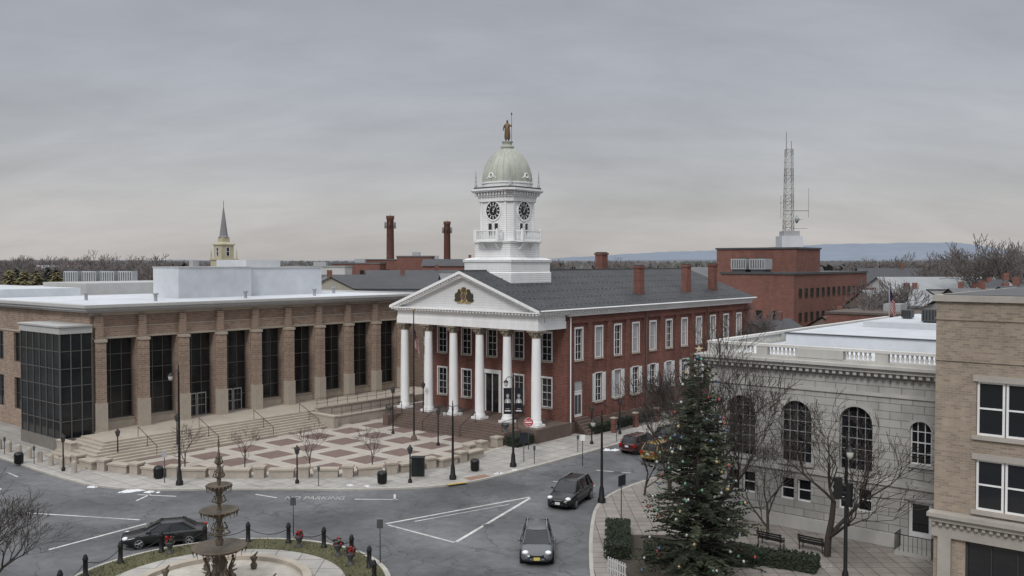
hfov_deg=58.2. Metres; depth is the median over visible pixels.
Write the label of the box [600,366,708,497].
bare tree
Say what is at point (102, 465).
stone block
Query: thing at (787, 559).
hedge
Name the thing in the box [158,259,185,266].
bare tree
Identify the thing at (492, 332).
window
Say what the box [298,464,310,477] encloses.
stone block
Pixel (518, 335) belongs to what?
window
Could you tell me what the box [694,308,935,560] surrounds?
bank building
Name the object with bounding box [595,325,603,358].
window
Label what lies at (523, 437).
street sign
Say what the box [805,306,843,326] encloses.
house
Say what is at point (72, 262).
bare tree
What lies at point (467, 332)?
window
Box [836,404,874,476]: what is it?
window
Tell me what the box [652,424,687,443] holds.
car
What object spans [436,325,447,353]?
window
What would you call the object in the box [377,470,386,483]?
litter bin
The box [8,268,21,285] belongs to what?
evergreen tree
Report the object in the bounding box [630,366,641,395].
window
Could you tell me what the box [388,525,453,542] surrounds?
road marking
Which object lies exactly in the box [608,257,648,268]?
bare tree
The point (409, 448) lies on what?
lantern post
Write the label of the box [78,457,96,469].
stone bench
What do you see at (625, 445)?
car
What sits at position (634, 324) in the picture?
window
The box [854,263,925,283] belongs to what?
house
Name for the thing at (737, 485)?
window
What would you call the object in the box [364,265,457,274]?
house
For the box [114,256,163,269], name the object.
bare tree
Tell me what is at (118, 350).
window
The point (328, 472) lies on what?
stone bench
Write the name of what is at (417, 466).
utility cabinet
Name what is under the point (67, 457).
stone bench
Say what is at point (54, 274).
ochre tree
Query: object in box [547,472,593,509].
car
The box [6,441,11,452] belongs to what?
bollard
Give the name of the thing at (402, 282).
house
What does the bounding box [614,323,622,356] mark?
window
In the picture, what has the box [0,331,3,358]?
window
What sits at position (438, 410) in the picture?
lantern post
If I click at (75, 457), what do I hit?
stone block
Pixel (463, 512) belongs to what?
road marking
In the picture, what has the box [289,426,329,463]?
young tree
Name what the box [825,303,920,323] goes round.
house
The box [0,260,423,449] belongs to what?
civic building
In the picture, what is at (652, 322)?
window
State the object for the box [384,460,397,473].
stone block
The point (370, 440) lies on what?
young tree
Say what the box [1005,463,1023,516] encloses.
window
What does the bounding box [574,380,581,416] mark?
door
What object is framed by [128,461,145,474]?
stone block
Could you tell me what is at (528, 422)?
street sign
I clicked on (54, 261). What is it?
bare tree
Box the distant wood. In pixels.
[0,260,1023,270]
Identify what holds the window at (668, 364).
in the courthouse
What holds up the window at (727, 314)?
in the courthouse
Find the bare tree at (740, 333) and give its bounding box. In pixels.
[700,325,773,344]
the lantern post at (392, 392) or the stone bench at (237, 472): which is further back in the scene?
the lantern post at (392, 392)
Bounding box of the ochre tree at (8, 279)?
[0,270,19,284]
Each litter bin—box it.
[13,452,23,463]
[153,465,163,478]
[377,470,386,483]
[470,458,479,471]
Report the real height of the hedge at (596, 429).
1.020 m
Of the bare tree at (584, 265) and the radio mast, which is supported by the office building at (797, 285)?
the radio mast
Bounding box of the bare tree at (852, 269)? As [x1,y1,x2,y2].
[843,259,893,270]
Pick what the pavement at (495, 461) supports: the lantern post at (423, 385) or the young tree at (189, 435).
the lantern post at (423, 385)
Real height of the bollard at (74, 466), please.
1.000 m
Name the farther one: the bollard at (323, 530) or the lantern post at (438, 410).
the lantern post at (438, 410)
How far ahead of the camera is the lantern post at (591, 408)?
85.32 m
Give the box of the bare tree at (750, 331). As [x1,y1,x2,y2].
[657,315,782,394]
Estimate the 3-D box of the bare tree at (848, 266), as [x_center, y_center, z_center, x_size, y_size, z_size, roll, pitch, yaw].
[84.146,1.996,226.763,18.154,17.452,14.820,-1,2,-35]
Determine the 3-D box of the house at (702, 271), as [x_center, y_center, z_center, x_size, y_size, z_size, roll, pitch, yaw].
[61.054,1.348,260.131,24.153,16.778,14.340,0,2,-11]
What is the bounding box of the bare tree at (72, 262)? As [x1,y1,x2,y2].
[59,256,88,265]
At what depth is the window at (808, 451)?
58.49 m
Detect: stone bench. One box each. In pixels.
[57,452,72,464]
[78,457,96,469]
[107,461,128,473]
[140,465,166,476]
[181,467,208,477]
[224,467,251,477]
[268,467,295,477]
[312,466,339,477]
[356,464,383,476]
[397,461,408,472]
[436,454,458,467]
[466,448,484,460]
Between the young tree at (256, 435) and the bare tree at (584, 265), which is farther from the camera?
the bare tree at (584, 265)
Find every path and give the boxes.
[117,549,344,575]
[338,401,422,414]
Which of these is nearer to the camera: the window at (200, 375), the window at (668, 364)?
the window at (200, 375)
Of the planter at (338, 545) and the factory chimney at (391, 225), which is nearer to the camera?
the planter at (338, 545)
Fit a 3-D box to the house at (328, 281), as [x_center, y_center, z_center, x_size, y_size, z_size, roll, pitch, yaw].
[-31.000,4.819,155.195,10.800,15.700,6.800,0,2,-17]
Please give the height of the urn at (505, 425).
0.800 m
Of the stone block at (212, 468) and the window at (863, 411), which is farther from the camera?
the stone block at (212, 468)
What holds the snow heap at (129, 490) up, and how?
on the road
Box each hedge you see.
[504,432,533,447]
[588,411,659,433]
[603,517,631,559]
[642,540,755,566]
[728,539,820,573]
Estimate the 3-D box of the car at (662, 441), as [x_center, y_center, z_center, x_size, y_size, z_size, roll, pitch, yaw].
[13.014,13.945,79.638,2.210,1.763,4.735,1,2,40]
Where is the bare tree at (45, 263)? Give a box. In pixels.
[2,255,46,269]
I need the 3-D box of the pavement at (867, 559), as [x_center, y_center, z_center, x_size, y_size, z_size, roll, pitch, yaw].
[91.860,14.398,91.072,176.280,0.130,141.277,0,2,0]
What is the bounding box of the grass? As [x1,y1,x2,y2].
[77,539,384,575]
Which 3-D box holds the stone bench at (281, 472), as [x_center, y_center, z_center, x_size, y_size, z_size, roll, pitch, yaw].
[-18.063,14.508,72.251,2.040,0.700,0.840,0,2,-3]
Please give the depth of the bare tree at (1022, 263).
191.88 m
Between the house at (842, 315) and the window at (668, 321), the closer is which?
the window at (668, 321)
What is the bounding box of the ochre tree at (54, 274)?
[47,270,63,281]
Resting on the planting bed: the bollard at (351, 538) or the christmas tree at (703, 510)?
the christmas tree at (703, 510)
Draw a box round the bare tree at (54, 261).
[41,257,86,264]
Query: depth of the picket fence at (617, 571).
49.41 m
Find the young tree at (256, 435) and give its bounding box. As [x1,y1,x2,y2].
[220,425,260,466]
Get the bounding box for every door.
[484,369,500,412]
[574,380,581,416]
[904,495,933,540]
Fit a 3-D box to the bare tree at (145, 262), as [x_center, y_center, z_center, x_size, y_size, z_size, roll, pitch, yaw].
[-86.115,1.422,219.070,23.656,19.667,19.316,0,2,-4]
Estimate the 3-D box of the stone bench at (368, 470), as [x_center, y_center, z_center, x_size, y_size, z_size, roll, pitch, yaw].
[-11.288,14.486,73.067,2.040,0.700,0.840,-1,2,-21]
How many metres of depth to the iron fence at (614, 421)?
93.95 m
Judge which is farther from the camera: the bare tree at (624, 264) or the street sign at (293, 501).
the bare tree at (624, 264)
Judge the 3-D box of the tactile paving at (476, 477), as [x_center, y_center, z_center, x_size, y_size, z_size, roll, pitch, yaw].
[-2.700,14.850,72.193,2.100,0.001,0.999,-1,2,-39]
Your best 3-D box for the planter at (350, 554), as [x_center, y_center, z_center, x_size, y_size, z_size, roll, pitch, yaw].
[-9.004,14.892,51.240,0.580,1.026,0.590,-2,2,-45]
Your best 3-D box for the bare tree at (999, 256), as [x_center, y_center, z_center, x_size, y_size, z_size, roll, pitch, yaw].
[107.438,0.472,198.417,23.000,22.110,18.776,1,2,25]
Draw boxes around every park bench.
[756,529,785,547]
[797,533,823,553]
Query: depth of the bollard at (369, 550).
50.62 m
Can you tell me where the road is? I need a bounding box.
[0,429,707,575]
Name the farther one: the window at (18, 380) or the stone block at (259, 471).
the window at (18, 380)
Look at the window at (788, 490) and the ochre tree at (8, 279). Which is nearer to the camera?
the window at (788, 490)
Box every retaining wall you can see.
[56,439,77,451]
[308,411,338,428]
[314,385,412,414]
[334,397,400,424]
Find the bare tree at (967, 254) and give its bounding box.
[939,248,986,272]
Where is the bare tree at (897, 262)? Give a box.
[878,253,940,276]
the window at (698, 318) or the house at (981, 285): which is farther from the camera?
the house at (981, 285)
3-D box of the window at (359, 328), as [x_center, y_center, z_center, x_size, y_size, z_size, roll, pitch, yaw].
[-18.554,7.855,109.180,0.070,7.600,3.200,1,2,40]
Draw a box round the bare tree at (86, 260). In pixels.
[72,255,106,264]
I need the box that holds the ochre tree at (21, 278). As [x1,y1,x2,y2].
[14,270,33,285]
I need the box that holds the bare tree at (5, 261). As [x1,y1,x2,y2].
[0,257,35,270]
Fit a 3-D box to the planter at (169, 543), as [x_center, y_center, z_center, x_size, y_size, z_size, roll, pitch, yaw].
[-19.792,14.821,53.237,0.597,1.056,0.580,0,2,-15]
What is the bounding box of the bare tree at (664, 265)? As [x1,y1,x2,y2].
[651,261,673,267]
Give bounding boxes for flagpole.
[411,308,418,439]
[889,285,895,317]
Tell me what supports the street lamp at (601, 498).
on the pavement at (867, 559)
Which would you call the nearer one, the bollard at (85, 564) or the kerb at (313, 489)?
the bollard at (85, 564)
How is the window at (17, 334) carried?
in the civic building at (87, 352)
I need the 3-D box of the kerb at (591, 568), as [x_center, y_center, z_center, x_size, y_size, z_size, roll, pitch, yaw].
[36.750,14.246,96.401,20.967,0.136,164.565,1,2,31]
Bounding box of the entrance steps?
[44,386,422,468]
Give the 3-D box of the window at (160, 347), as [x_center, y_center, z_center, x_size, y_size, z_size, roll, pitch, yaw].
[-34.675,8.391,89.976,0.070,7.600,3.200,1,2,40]
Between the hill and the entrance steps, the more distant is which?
the hill
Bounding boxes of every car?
[121,516,207,549]
[518,517,555,563]
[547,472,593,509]
[619,431,654,454]
[640,439,680,462]
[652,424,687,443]
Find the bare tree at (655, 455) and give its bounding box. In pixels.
[629,429,677,495]
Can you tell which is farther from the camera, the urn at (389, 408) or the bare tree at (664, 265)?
the bare tree at (664, 265)
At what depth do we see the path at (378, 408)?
101.29 m
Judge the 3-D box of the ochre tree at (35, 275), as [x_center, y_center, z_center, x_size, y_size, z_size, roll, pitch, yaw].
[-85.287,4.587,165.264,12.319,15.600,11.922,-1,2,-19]
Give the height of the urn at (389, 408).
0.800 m
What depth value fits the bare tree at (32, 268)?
189.32 m
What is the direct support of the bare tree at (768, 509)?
on the pavement at (867, 559)
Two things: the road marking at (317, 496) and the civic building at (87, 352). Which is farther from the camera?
the civic building at (87, 352)
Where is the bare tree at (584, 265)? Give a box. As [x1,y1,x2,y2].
[552,261,590,268]
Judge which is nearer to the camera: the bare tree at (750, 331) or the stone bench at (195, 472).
the stone bench at (195, 472)
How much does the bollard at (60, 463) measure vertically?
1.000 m
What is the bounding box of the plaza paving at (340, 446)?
[127,419,507,475]
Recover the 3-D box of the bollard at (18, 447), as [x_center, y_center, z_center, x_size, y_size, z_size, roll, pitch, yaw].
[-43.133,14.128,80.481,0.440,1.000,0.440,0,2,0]
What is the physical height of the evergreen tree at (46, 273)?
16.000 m
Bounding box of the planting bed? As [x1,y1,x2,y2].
[618,535,722,575]
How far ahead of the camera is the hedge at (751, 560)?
51.35 m
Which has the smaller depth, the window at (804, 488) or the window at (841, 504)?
the window at (841, 504)
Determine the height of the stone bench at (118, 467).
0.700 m
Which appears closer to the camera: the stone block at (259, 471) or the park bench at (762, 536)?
the park bench at (762, 536)
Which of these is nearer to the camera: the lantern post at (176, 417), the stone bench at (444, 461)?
the stone bench at (444, 461)
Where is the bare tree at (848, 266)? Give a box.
[828,261,866,270]
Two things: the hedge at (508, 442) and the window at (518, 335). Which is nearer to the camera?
the hedge at (508, 442)
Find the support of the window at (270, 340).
in the civic building at (87, 352)
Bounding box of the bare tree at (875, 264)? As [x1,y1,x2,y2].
[858,257,892,267]
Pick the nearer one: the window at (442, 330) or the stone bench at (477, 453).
the stone bench at (477, 453)
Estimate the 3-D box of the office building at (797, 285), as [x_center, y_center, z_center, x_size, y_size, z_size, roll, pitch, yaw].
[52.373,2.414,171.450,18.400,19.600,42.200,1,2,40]
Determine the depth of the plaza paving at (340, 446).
82.87 m
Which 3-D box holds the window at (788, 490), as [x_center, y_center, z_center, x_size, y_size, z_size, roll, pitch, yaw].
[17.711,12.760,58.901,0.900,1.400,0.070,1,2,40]
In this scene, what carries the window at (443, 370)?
in the courthouse
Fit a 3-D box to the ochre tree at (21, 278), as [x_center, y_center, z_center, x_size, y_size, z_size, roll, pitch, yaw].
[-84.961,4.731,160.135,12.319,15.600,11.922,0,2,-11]
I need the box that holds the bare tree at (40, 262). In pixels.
[11,255,51,266]
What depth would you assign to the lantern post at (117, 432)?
78.34 m
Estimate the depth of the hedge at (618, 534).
53.47 m
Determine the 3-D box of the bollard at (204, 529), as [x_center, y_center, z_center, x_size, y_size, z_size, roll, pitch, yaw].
[-19.247,14.714,54.142,2.661,1.260,0.342,-1,2,-33]
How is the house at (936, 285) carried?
on the ground
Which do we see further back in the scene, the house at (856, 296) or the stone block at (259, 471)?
the house at (856, 296)
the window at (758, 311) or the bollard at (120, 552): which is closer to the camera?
the bollard at (120, 552)
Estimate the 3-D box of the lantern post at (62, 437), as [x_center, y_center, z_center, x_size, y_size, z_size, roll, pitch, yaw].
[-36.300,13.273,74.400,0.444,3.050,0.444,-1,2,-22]
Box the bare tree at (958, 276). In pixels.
[930,263,980,282]
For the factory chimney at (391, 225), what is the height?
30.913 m
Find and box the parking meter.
[317,466,319,485]
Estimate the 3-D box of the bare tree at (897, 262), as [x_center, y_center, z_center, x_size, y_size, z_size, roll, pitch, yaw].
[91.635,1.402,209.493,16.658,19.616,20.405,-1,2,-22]
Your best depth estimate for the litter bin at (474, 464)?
74.17 m
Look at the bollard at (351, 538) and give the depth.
52.71 m
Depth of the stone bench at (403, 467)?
73.88 m
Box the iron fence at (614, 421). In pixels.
[610,400,702,432]
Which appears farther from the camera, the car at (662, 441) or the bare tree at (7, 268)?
the bare tree at (7, 268)
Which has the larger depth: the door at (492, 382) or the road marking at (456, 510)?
the door at (492, 382)
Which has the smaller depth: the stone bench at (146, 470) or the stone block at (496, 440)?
the stone bench at (146, 470)
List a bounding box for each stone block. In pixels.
[70,453,86,463]
[96,457,112,470]
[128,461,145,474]
[165,464,181,477]
[208,464,223,477]
[252,465,266,477]
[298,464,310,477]
[342,464,354,477]
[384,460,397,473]
[425,456,436,468]
[454,450,467,462]
[462,443,476,449]
[474,439,487,450]
[490,435,503,446]
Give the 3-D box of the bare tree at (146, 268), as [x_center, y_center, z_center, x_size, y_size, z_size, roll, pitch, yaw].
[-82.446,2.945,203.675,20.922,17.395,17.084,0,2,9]
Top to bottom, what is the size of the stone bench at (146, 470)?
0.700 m
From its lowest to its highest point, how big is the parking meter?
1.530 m
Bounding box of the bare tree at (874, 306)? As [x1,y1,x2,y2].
[831,276,934,310]
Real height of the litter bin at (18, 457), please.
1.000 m
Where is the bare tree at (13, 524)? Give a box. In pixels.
[0,467,71,572]
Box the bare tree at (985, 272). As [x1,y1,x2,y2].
[933,233,1023,287]
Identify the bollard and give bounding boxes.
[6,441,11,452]
[16,444,21,451]
[26,447,31,458]
[37,450,42,461]
[48,453,53,465]
[57,569,62,575]
[59,457,64,469]
[71,460,76,472]
[73,554,88,575]
[88,541,123,563]
[124,531,164,552]
[174,524,206,540]
[207,522,250,542]
[250,522,291,542]
[290,526,326,547]
[325,534,353,550]
[352,542,371,568]
[369,554,376,575]
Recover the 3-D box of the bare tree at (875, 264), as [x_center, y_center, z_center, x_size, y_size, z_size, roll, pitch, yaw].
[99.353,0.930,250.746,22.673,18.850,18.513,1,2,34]
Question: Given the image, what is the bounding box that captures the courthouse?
[383,141,756,444]
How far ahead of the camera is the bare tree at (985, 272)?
176.58 m
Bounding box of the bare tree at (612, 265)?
[592,257,622,268]
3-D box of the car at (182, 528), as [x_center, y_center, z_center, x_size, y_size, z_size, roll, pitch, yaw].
[-21.021,14.757,55.727,4.935,1.475,2.210,-1,2,-18]
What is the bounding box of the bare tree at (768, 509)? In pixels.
[720,432,815,539]
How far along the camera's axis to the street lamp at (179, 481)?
69.55 m
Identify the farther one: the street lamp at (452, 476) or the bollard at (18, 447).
the bollard at (18, 447)
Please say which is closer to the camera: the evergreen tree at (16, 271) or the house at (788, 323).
the house at (788, 323)
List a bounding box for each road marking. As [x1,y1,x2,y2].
[33,513,139,519]
[49,523,145,549]
[285,496,344,498]
[364,499,397,499]
[386,497,528,523]
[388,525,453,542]
[414,504,508,521]
[455,498,530,541]
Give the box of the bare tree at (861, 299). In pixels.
[835,281,930,309]
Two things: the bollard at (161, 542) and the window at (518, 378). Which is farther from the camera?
the window at (518, 378)
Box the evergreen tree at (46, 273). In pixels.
[38,268,51,285]
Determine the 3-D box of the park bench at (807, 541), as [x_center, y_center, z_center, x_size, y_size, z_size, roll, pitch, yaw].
[17.564,14.899,53.798,1.600,0.955,0.607,1,2,42]
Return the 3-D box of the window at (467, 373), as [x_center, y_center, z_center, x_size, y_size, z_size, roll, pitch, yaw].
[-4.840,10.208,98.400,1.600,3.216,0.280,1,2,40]
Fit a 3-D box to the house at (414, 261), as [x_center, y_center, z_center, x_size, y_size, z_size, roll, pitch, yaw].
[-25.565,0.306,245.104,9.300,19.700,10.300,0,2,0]
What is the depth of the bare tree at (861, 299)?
136.61 m
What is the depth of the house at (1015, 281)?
127.10 m
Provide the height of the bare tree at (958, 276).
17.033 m
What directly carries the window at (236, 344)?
in the civic building at (87, 352)
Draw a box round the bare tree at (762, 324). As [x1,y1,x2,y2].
[740,303,782,333]
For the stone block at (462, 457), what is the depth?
77.53 m
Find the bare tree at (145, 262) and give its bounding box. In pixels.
[113,253,171,277]
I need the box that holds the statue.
[503,112,511,140]
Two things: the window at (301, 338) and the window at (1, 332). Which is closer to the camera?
the window at (1, 332)
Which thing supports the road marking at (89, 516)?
on the road
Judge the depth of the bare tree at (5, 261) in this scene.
301.33 m
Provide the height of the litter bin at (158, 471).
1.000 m
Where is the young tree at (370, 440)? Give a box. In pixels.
[354,425,385,464]
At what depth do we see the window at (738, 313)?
118.54 m
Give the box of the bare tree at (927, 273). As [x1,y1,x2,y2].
[909,260,956,276]
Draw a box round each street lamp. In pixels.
[168,364,182,485]
[442,400,462,479]
[503,373,522,466]
[590,411,605,502]
[842,431,854,575]
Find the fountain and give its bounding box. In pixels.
[139,435,311,575]
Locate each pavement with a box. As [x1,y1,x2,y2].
[0,402,704,487]
[593,467,932,575]
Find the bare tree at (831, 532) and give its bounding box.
[742,387,933,556]
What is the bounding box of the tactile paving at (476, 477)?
[465,474,488,479]
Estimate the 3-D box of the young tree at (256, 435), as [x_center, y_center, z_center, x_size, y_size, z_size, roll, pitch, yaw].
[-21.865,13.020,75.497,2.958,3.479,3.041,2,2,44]
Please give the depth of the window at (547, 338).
91.39 m
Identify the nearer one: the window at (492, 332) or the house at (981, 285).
the window at (492, 332)
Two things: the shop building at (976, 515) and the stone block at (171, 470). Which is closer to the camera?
the shop building at (976, 515)
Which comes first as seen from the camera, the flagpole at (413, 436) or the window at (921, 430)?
the window at (921, 430)
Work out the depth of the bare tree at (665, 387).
55.40 m
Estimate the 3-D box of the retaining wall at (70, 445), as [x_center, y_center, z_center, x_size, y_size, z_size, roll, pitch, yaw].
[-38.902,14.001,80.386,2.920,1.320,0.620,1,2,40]
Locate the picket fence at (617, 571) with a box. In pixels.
[608,556,625,575]
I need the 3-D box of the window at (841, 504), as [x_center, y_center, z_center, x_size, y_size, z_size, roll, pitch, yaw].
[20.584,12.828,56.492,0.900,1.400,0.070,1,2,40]
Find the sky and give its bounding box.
[0,0,1023,260]
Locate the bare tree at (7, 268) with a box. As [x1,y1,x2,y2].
[0,257,46,285]
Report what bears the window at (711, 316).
in the courthouse
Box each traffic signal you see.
[833,477,845,498]
[841,482,852,505]
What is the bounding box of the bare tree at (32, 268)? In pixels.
[4,255,77,284]
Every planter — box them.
[164,536,174,553]
[294,529,303,547]
[332,537,343,555]
[345,546,355,565]
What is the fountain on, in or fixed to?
on the grass
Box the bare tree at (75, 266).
[64,261,102,270]
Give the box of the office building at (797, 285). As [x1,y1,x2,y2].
[715,247,873,326]
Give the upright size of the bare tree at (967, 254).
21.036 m
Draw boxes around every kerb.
[0,421,702,490]
[74,538,390,575]
[589,467,685,575]
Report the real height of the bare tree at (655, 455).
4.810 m
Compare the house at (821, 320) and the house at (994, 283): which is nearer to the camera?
the house at (821, 320)
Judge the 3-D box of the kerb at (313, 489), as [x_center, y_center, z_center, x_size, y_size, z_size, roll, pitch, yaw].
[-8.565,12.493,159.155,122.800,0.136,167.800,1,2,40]
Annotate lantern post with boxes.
[60,434,65,470]
[115,428,119,451]
[174,414,177,444]
[294,445,299,483]
[391,386,394,433]
[407,445,412,482]
[421,381,424,412]
[436,408,440,445]
[589,405,593,443]
[618,399,621,433]
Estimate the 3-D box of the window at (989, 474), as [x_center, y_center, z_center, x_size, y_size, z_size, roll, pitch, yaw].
[22.842,9.451,43.963,1.200,2.450,0.070,1,2,40]
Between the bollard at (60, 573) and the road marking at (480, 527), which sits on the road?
the road marking at (480, 527)
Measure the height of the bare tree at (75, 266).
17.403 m
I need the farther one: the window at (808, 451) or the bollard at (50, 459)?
the bollard at (50, 459)
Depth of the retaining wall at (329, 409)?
100.23 m
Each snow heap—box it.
[118,489,144,492]
[603,448,619,450]
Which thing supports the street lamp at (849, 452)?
on the pavement at (867, 559)
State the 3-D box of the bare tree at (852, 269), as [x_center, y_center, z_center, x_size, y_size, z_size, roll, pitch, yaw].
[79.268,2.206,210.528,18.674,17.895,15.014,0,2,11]
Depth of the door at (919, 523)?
53.72 m
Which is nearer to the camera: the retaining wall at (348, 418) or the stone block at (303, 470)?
the stone block at (303, 470)
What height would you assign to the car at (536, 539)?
1.763 m
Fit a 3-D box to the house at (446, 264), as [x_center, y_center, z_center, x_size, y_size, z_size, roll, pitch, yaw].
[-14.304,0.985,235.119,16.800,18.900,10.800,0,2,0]
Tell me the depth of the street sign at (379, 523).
51.53 m
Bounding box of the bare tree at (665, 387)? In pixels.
[635,315,805,539]
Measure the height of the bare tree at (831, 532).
9.821 m
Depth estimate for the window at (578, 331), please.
91.65 m
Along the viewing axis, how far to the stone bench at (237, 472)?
71.89 m
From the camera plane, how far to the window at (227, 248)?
198.90 m
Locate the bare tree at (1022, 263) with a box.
[1011,245,1023,280]
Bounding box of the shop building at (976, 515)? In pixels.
[926,287,1023,575]
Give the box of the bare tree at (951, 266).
[924,250,976,274]
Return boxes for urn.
[386,406,391,413]
[501,422,509,431]
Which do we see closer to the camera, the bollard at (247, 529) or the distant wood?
the bollard at (247, 529)
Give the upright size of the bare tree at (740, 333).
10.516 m
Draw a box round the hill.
[1,259,973,262]
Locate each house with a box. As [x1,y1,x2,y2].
[35,262,74,269]
[286,262,352,274]
[321,268,440,349]
[321,270,357,290]
[332,259,386,274]
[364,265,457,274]
[366,256,438,269]
[396,252,434,269]
[421,255,470,269]
[438,274,451,280]
[691,267,707,276]
[748,311,801,338]
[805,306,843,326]
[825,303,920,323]
[842,283,932,308]
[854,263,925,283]
[867,276,994,294]
[912,283,934,295]
[920,282,963,309]
[928,281,995,304]
[986,273,1011,287]
[996,277,1023,288]
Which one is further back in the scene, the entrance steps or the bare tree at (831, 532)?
the entrance steps
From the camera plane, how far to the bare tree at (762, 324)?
119.96 m
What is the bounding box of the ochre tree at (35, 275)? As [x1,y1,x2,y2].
[30,270,44,285]
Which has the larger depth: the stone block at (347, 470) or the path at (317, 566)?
the stone block at (347, 470)
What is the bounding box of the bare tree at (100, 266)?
[76,250,150,279]
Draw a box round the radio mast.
[776,131,808,246]
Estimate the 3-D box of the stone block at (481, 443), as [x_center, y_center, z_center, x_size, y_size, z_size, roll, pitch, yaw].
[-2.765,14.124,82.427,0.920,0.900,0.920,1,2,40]
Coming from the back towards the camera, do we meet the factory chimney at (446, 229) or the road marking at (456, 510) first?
the factory chimney at (446, 229)
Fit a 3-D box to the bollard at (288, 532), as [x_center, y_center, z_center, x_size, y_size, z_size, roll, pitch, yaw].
[-14.570,14.681,55.317,2.661,1.260,0.342,0,2,3]
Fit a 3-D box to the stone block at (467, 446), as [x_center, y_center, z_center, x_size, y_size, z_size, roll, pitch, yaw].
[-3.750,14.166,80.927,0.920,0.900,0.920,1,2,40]
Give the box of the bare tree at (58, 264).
[30,260,76,284]
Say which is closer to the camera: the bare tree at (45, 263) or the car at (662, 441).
the car at (662, 441)
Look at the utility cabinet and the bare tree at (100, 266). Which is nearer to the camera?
the utility cabinet
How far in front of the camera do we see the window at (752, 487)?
60.67 m
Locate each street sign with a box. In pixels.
[162,451,165,482]
[290,497,295,535]
[377,519,382,562]
[520,432,527,461]
[524,418,532,449]
[580,435,584,465]
[618,474,625,517]
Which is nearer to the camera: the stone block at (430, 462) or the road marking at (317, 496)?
the road marking at (317, 496)
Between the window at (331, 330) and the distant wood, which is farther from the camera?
the distant wood
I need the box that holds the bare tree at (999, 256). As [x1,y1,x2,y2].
[955,239,1023,282]
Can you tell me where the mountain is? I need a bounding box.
[178,242,1023,261]
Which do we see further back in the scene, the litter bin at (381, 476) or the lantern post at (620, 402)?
the lantern post at (620, 402)
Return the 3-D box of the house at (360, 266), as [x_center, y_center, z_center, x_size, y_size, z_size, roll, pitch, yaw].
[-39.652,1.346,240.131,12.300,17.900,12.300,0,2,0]
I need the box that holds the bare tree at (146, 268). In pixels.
[115,262,159,280]
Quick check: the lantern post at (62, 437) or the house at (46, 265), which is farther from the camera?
the house at (46, 265)
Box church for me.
[209,200,238,265]
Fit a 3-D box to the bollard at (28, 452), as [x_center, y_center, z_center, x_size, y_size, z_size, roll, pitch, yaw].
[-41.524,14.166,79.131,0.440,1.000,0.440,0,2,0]
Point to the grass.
(331, 558)
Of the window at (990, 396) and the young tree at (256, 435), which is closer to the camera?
the window at (990, 396)
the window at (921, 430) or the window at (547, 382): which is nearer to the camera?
the window at (921, 430)
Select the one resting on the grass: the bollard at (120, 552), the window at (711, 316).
the bollard at (120, 552)
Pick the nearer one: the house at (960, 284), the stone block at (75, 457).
the stone block at (75, 457)
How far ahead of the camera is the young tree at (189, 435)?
75.98 m
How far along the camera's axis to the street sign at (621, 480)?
60.58 m
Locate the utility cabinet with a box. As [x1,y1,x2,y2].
[411,456,424,477]
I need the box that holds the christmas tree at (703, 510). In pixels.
[630,346,769,575]
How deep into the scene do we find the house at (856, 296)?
159.50 m
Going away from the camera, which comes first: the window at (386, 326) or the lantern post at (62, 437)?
the lantern post at (62, 437)
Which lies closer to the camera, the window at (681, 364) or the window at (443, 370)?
the window at (443, 370)
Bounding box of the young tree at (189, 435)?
[170,424,204,466]
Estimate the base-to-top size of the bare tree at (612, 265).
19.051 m
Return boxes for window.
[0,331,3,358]
[0,374,3,404]
[16,333,19,361]
[16,377,20,408]
[106,337,132,418]
[149,335,172,412]
[189,332,210,415]
[226,247,229,255]
[226,330,245,410]
[262,328,278,397]
[294,326,309,393]
[325,324,338,389]
[354,322,365,385]
[381,320,391,382]
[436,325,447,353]
[437,366,447,395]
[460,327,471,355]
[460,368,471,398]
[485,328,497,357]
[512,330,524,360]
[512,373,524,405]
[540,331,552,362]
[541,376,552,409]
[574,327,583,361]
[592,371,605,402]
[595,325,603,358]
[612,368,624,398]
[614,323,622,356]
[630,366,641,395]
[632,321,639,353]
[647,363,658,391]
[649,320,656,351]
[664,360,674,387]
[665,318,672,348]
[679,358,689,382]
[681,317,687,346]
[696,316,701,344]
[710,314,715,339]
[723,313,728,337]
[724,393,757,459]
[728,468,738,488]
[736,312,741,335]
[743,471,754,491]
[756,310,761,318]
[778,398,813,467]
[782,477,793,498]
[798,479,810,501]
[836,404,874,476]
[840,489,852,508]
[858,488,871,511]
[906,420,933,469]
[966,541,1023,575]
[976,459,1003,512]
[977,382,1005,437]
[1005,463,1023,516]
[1006,384,1023,439]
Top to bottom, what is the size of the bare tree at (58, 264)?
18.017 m
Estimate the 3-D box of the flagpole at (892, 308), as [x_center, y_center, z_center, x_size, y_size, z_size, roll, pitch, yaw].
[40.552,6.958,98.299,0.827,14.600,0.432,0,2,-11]
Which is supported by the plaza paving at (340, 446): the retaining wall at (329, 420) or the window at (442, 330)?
the retaining wall at (329, 420)
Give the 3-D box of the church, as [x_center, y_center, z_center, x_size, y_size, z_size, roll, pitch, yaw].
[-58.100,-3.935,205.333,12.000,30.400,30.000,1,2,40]
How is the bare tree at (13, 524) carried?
on the road
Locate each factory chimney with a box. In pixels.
[384,216,395,258]
[442,221,451,258]

